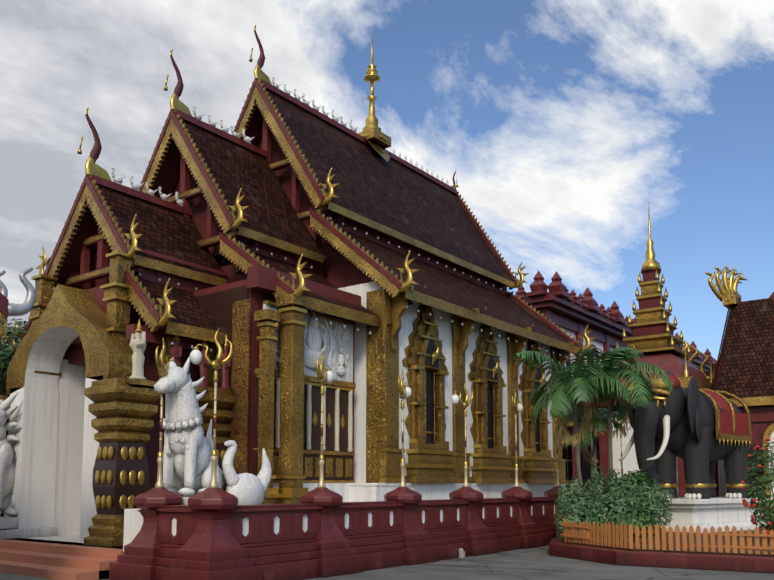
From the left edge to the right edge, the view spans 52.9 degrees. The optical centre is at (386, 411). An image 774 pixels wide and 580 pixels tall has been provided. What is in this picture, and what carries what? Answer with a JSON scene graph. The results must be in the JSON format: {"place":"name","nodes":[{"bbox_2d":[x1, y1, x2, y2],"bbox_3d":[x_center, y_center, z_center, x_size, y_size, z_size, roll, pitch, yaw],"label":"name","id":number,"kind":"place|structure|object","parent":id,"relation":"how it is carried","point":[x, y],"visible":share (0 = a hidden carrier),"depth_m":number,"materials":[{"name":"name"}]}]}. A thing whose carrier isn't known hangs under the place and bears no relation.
{"place":"outdoors","nodes":[
{"label":"outdoors","id":0,"kind":"place"},
{"bbox_2d":[0,267,35,343],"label":"statue","id":1,"kind":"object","parent":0,"point":[7,308],"depth_m":10.23,"materials":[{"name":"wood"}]},
{"bbox_2d":[0,251,250,579],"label":"temple porch","id":2,"kind":"object","parent":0,"point":[85,447],"visible":0.62,"depth_m":15.70,"materials":[{"name":"gold metal"}]},
{"bbox_2d":[0,545,773,579],"bbox_3d":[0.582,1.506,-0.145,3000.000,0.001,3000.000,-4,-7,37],"label":"ground","id":3,"kind":"structure","parent":0,"point":[505,565],"depth_m":13.52,"materials":[{"name":"concrete"}]},
{"bbox_2d":[0,318,27,394],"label":"tree","id":4,"kind":"object","parent":3,"relation":"on","point":[7,357],"visible":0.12,"depth_m":17.72,"materials":[{"name":"green plant"}]},
{"bbox_2d":[9,225,565,548],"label":"temple walls","id":5,"kind":"structure","parent":3,"relation":"on","point":[361,489],"depth_m":18.52,"materials":[{"name":"white paint"}]},
{"bbox_2d":[0,527,58,538],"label":"statue base","id":6,"kind":"object","parent":5,"relation":"on","point":[9,533],"visible":0.17,"depth_m":16.30,"materials":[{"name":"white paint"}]},
{"bbox_2d":[0,392,18,528],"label":"guardian statue","id":7,"kind":"object","parent":6,"relation":"on","point":[7,476],"visible":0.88,"depth_m":16.33,"materials":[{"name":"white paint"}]},
{"bbox_2d":[7,108,230,359],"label":"temple roof","id":8,"kind":"structure","parent":5,"relation":"on","point":[172,266],"depth_m":16.95,"materials":[{"name":"tile"}]},
{"bbox_2d":[123,508,142,551],"bbox_3d":[-3.355,1.986,13.168,1.200,0.700,1.700,-4,-7,37],"label":"pedestal","id":9,"kind":"object","parent":5,"relation":"on","point":[133,520],"visible":0.14,"depth_m":12.74,"materials":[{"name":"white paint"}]},
{"bbox_2d":[154,356,224,504],"bbox_3d":[-3.379,0.351,13.243,0.872,2.515,1.874,-2,-6,17],"label":"lion statue","id":10,"kind":"object","parent":9,"relation":"on","point":[187,455],"visible":0.88,"depth_m":12.89,"materials":[{"name":"white paint"}]},
{"bbox_2d":[222,440,271,504],"bbox_3d":[-2.466,1.452,13.735,0.520,1.869,1.114,-4,-7,37],"label":"hamsa statue","id":11,"kind":"object","parent":9,"relation":"on","point":[247,489],"visible":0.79,"depth_m":13.47,"materials":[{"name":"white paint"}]},
{"bbox_2d":[139,49,379,333],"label":"temple roof","id":12,"kind":"structure","parent":5,"relation":"on","point":[227,187],"depth_m":18.73,"materials":[{"name":"tile"}]},
{"bbox_2d":[220,25,594,358],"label":"temple roof","id":13,"kind":"structure","parent":5,"relation":"on","point":[367,206],"depth_m":22.02,"materials":[{"name":"tile"}]},
{"bbox_2d":[247,265,573,503],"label":"temple facade","id":14,"kind":"structure","parent":5,"relation":"on","point":[294,339],"depth_m":17.98,"materials":[{"name":"gold metal"}]},
{"bbox_2d":[109,487,632,579],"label":"balustrade","id":15,"kind":"object","parent":3,"relation":"on","point":[221,534],"visible":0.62,"depth_m":13.09,"materials":[{"name":"red paint"}]},
{"bbox_2d":[155,329,630,487],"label":"lamp posts","id":16,"kind":"object","parent":15,"relation":"on","point":[404,390],"visible":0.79,"depth_m":13.64,"materials":[{"name":"gold metal"}]},
{"bbox_2d":[338,547,759,578],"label":"leaf litter","id":17,"kind":"object","parent":3,"relation":"on","point":[532,560],"visible":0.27,"depth_m":15.40,"materials":[{"name":"brown plant"}]},
{"bbox_2d":[549,529,773,573],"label":"planter curb","id":18,"kind":"structure","parent":3,"relation":"on","point":[761,562],"depth_m":14.53,"materials":[{"name":"red paint"}]},
{"bbox_2d":[512,347,632,507],"bbox_3d":[4.692,0.805,19.238,2.746,4.502,2.604,-2,-6,21],"label":"palm tree","id":19,"kind":"object","parent":18,"relation":"on","point":[565,388],"visible":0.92,"depth_m":19.05,"materials":[{"name":"green plant"}]},
{"bbox_2d":[560,408,626,505],"bbox_3d":[5.512,1.500,20.396,1.737,3.338,1.792,1,-5,-8],"label":"palm tree","id":20,"kind":"object","parent":18,"relation":"on","point":[601,422],"visible":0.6,"depth_m":20.22,"materials":[{"name":"green plant"}]},
{"bbox_2d":[544,347,672,516],"bbox_3d":[5.691,0.653,19.561,2.663,4.842,2.898,3,-6,-31],"label":"palm tree","id":21,"kind":"object","parent":18,"relation":"on","point":[627,371],"visible":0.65,"depth_m":19.40,"materials":[{"name":"green plant"}]},
{"bbox_2d":[552,438,773,542],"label":"shrubs","id":22,"kind":"object","parent":18,"relation":"on","point":[639,509],"visible":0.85,"depth_m":18.01,"materials":[{"name":"green plant"}]},
{"bbox_2d":[560,517,773,554],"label":"picket fence","id":23,"kind":"object","parent":18,"relation":"on","point":[764,535],"visible":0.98,"depth_m":14.67,"materials":[{"name":"brown wood"}]},
{"bbox_2d":[653,497,772,532],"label":"statue pedestal","id":24,"kind":"object","parent":18,"relation":"on","point":[721,512],"visible":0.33,"depth_m":20.59,"materials":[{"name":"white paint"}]},
{"bbox_2d":[618,370,751,498],"bbox_3d":[8.452,0.691,21.967,5.209,3.509,1.910,4,-7,-38],"label":"elephant statue","id":25,"kind":"object","parent":24,"relation":"on","point":[700,432],"visible":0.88,"depth_m":21.17,"materials":[{"name":"black stone"}]},
{"bbox_2d":[705,265,773,518],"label":"hall","id":26,"kind":"structure","parent":3,"relation":"on","point":[744,372],"depth_m":29.20,"materials":[{"name":"brown tile"}]},
{"bbox_2d":[763,423,773,497],"bbox_3d":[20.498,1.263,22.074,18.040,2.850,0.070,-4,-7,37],"label":"arched doorway","id":27,"kind":"structure","parent":26,"relation":"attached to","point":[769,432],"depth_m":27.38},
{"bbox_2d":[0,0,773,360],"label":"sky","id":28,"kind":"structure","parent":0,"point":[558,123],"materials":[{"name":"blue"}]},
{"bbox_2d":[515,271,719,496],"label":"monastery building","id":29,"kind":"structure","parent":0,"point":[571,312],"depth_m":34.78,"materials":[{"name":"red paint"}]},
{"bbox_2d":[585,203,713,496],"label":"spire pavilion","id":30,"kind":"structure","parent":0,"point":[655,341],"depth_m":30.77,"materials":[{"name":"gold paint"}]},
{"bbox_2d":[677,292,773,496],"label":"hall","id":31,"kind":"structure","parent":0,"point":[723,489],"depth_m":34.75,"materials":[{"name":"white paint"}]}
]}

